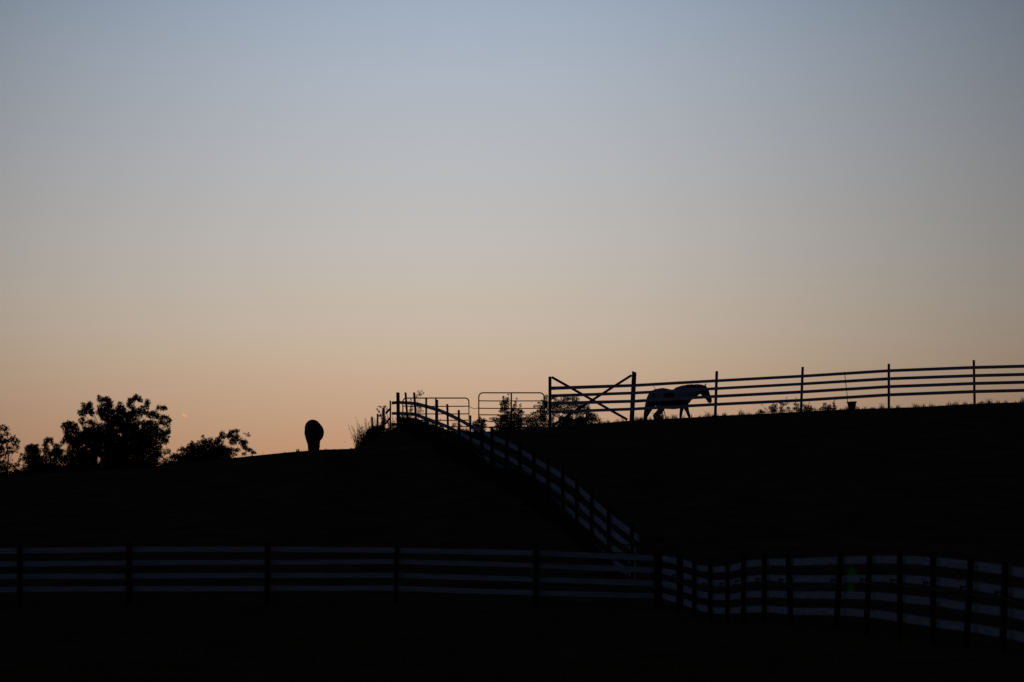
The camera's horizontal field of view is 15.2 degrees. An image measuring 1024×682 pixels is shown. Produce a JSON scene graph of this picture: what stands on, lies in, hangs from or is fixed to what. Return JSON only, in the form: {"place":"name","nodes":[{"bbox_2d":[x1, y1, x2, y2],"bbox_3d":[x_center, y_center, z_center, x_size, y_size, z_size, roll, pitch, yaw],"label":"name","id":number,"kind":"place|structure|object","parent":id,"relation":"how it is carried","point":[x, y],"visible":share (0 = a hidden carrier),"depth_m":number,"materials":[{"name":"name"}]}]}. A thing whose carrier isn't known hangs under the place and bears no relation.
{"place":"outdoors","nodes":[
{"label":"outdoors","id":0,"kind":"place"},
{"bbox_2d":[0,398,1023,681],"bbox_3d":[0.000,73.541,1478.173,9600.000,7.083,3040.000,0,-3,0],"label":"ground","id":1,"kind":"structure","parent":0,"point":[894,530],"depth_m":105.12,"materials":[{"name":"plant"}]},
{"bbox_2d":[0,424,26,476],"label":"broadleaf tree","id":2,"kind":"object","parent":1,"relation":"on","point":[7,472],"visible":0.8,"depth_m":419.78,"materials":[{"name":"green plant"}]},
{"bbox_2d":[14,437,68,474],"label":"bush","id":3,"kind":"object","parent":1,"relation":"on","point":[35,463],"visible":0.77,"depth_m":439.39,"materials":[{"name":"black plant"}]},
{"bbox_2d":[57,393,172,471],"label":"broadleaf tree","id":4,"kind":"object","parent":1,"relation":"on","point":[132,446],"visible":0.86,"depth_m":449.33,"materials":[{"name":"black plant"}]},
{"bbox_2d":[160,429,256,465],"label":"bush","id":5,"kind":"object","parent":1,"relation":"on","point":[204,449],"visible":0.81,"depth_m":379.63,"materials":[{"name":"black plant"}]},
{"bbox_2d":[304,420,323,450],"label":"horse","id":6,"kind":"object","parent":1,"relation":"on","point":[314,432],"visible":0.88,"depth_m":141.26},
{"bbox_2d":[0,542,658,607],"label":"board fence","id":7,"kind":"object","parent":1,"relation":"on","point":[267,575],"visible":0.9,"depth_m":91.93,"materials":[{"name":"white wood"}]},
{"bbox_2d":[348,425,369,446],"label":"tall grass clump","id":8,"kind":"object","parent":1,"relation":"on","point":[358,440],"visible":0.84,"depth_m":146.33,"materials":[{"name":"plant"}]},
{"bbox_2d":[355,416,379,442],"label":"tall grass clump","id":9,"kind":"object","parent":1,"relation":"on","point":[370,433],"visible":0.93,"depth_m":146.97,"materials":[{"name":"plant"}]},
{"bbox_2d":[362,418,389,440],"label":"bush","id":10,"kind":"object","parent":1,"relation":"on","point":[380,430],"visible":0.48,"depth_m":147.09,"materials":[{"name":"green plant"}]},
{"bbox_2d":[371,407,389,425],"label":"board fence","id":11,"kind":"object","parent":1,"relation":"on","point":[388,410],"visible":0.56,"depth_m":151.00,"materials":[{"name":"brown wood"}]},
{"bbox_2d":[376,406,388,423],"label":"vine","id":12,"kind":"object","parent":1,"relation":"on","point":[382,413],"visible":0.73,"depth_m":149.03,"materials":[{"name":"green plant"}]},
{"bbox_2d":[408,390,423,415],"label":"weed plant","id":13,"kind":"object","parent":1,"relation":"on","point":[411,409],"visible":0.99,"depth_m":141.04,"materials":[{"name":"green plant"}]},
{"bbox_2d":[402,397,469,431],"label":"pipe gate","id":14,"kind":"structure","parent":1,"relation":"on","point":[435,398],"depth_m":149.05,"materials":[{"name":"grey metal"}]},
{"bbox_2d":[429,419,446,437],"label":"weed plant","id":15,"kind":"object","parent":1,"relation":"on","point":[430,420],"visible":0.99,"depth_m":133.99,"materials":[{"name":"green plant"}]},
{"bbox_2d":[450,421,463,460],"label":"weed plant","id":16,"kind":"object","parent":1,"relation":"on","point":[454,439],"visible":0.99,"depth_m":129.03,"materials":[{"name":"green plant"}]},
{"bbox_2d":[471,416,486,430],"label":"bush","id":17,"kind":"object","parent":1,"relation":"on","point":[477,422],"visible":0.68,"depth_m":147.49,"materials":[{"name":"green plant"}]},
{"bbox_2d":[489,416,498,430],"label":"sapling","id":18,"kind":"object","parent":1,"relation":"on","point":[492,418],"visible":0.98,"depth_m":147.04,"materials":[{"name":"green plant"}]},
{"bbox_2d":[489,393,527,430],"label":"bush","id":19,"kind":"object","parent":1,"relation":"on","point":[505,404],"visible":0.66,"depth_m":152.96,"materials":[{"name":"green plant"}]},
{"bbox_2d":[478,392,544,427],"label":"pipe gate","id":20,"kind":"structure","parent":1,"relation":"on","point":[511,408],"depth_m":149.34,"materials":[{"name":"grey metal"}]},
{"bbox_2d":[390,392,638,579],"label":"board fence","id":21,"kind":"object","parent":1,"relation":"on","point":[582,507],"visible":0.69,"depth_m":110.42,"materials":[{"name":"white wood"}]},
{"bbox_2d":[522,394,547,428],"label":"bush","id":22,"kind":"object","parent":1,"relation":"on","point":[537,418],"visible":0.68,"depth_m":154.00,"materials":[{"name":"green plant"}]},
{"bbox_2d":[541,397,603,426],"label":"bush","id":23,"kind":"object","parent":1,"relation":"on","point":[589,417],"visible":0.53,"depth_m":154.94,"materials":[{"name":"green plant"}]},
{"bbox_2d":[605,544,633,578],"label":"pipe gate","id":24,"kind":"structure","parent":1,"relation":"on","point":[627,552],"depth_m":94.83,"materials":[{"name":"grey metal"}]},
{"bbox_2d":[653,412,664,418],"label":"tall grass clump","id":25,"kind":"object","parent":1,"relation":"on","point":[659,416],"visible":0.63,"depth_m":148.07,"materials":[{"name":"plant"}]},
{"bbox_2d":[644,384,711,419],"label":"horse","id":26,"kind":"object","parent":1,"relation":"on","point":[670,395],"visible":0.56,"depth_m":151.92},
{"bbox_2d":[758,404,768,413],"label":"weed plant","id":27,"kind":"object","parent":1,"relation":"on","point":[761,411],"visible":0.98,"depth_m":145.63,"materials":[{"name":"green plant"}]},
{"bbox_2d":[768,403,777,413],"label":"weed plant","id":28,"kind":"object","parent":1,"relation":"on","point":[772,406],"visible":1,"depth_m":145.62,"materials":[{"name":"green plant"}]},
{"bbox_2d":[779,398,789,411],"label":"weed plant","id":29,"kind":"object","parent":1,"relation":"on","point":[780,408],"visible":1,"depth_m":145.64,"materials":[{"name":"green plant"}]},
{"bbox_2d":[548,360,1023,428],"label":"board fence","id":30,"kind":"object","parent":1,"relation":"on","point":[633,385],"visible":0.96,"depth_m":146.00,"materials":[{"name":"brown wood"}]},
{"bbox_2d":[793,402,800,412],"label":"weed plant","id":31,"kind":"object","parent":1,"relation":"on","point":[796,408],"visible":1,"depth_m":145.66,"materials":[{"name":"green plant"}]},
{"bbox_2d":[800,403,813,411],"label":"weed plant","id":32,"kind":"object","parent":1,"relation":"on","point":[808,406],"visible":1,"depth_m":145.64,"materials":[{"name":"green plant"}]},
{"bbox_2d":[818,401,836,410],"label":"weed plant","id":33,"kind":"object","parent":1,"relation":"on","point":[829,407],"visible":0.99,"depth_m":145.64,"materials":[{"name":"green plant"}]},
{"bbox_2d":[659,550,1023,651],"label":"board fence","id":34,"kind":"object","parent":1,"relation":"on","point":[1003,611],"visible":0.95,"depth_m":65.77,"materials":[{"name":"white wood"}]},
{"bbox_2d":[848,566,859,591],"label":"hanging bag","id":35,"kind":"object","parent":34,"relation":"hanging from","point":[852,570],"visible":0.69,"depth_m":67.87,"materials":[{"name":"green fabric"}]},
{"bbox_2d":[846,401,856,410],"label":"bucket","id":36,"kind":"object","parent":1,"relation":"on","point":[852,405],"visible":1,"depth_m":144.53,"materials":[{"name":"black rubber"}]},
{"bbox_2d":[0,0,1023,471],"label":"sky","id":37,"kind":"structure","parent":0,"point":[265,219],"materials":[{"name":"blue"}]}
]}

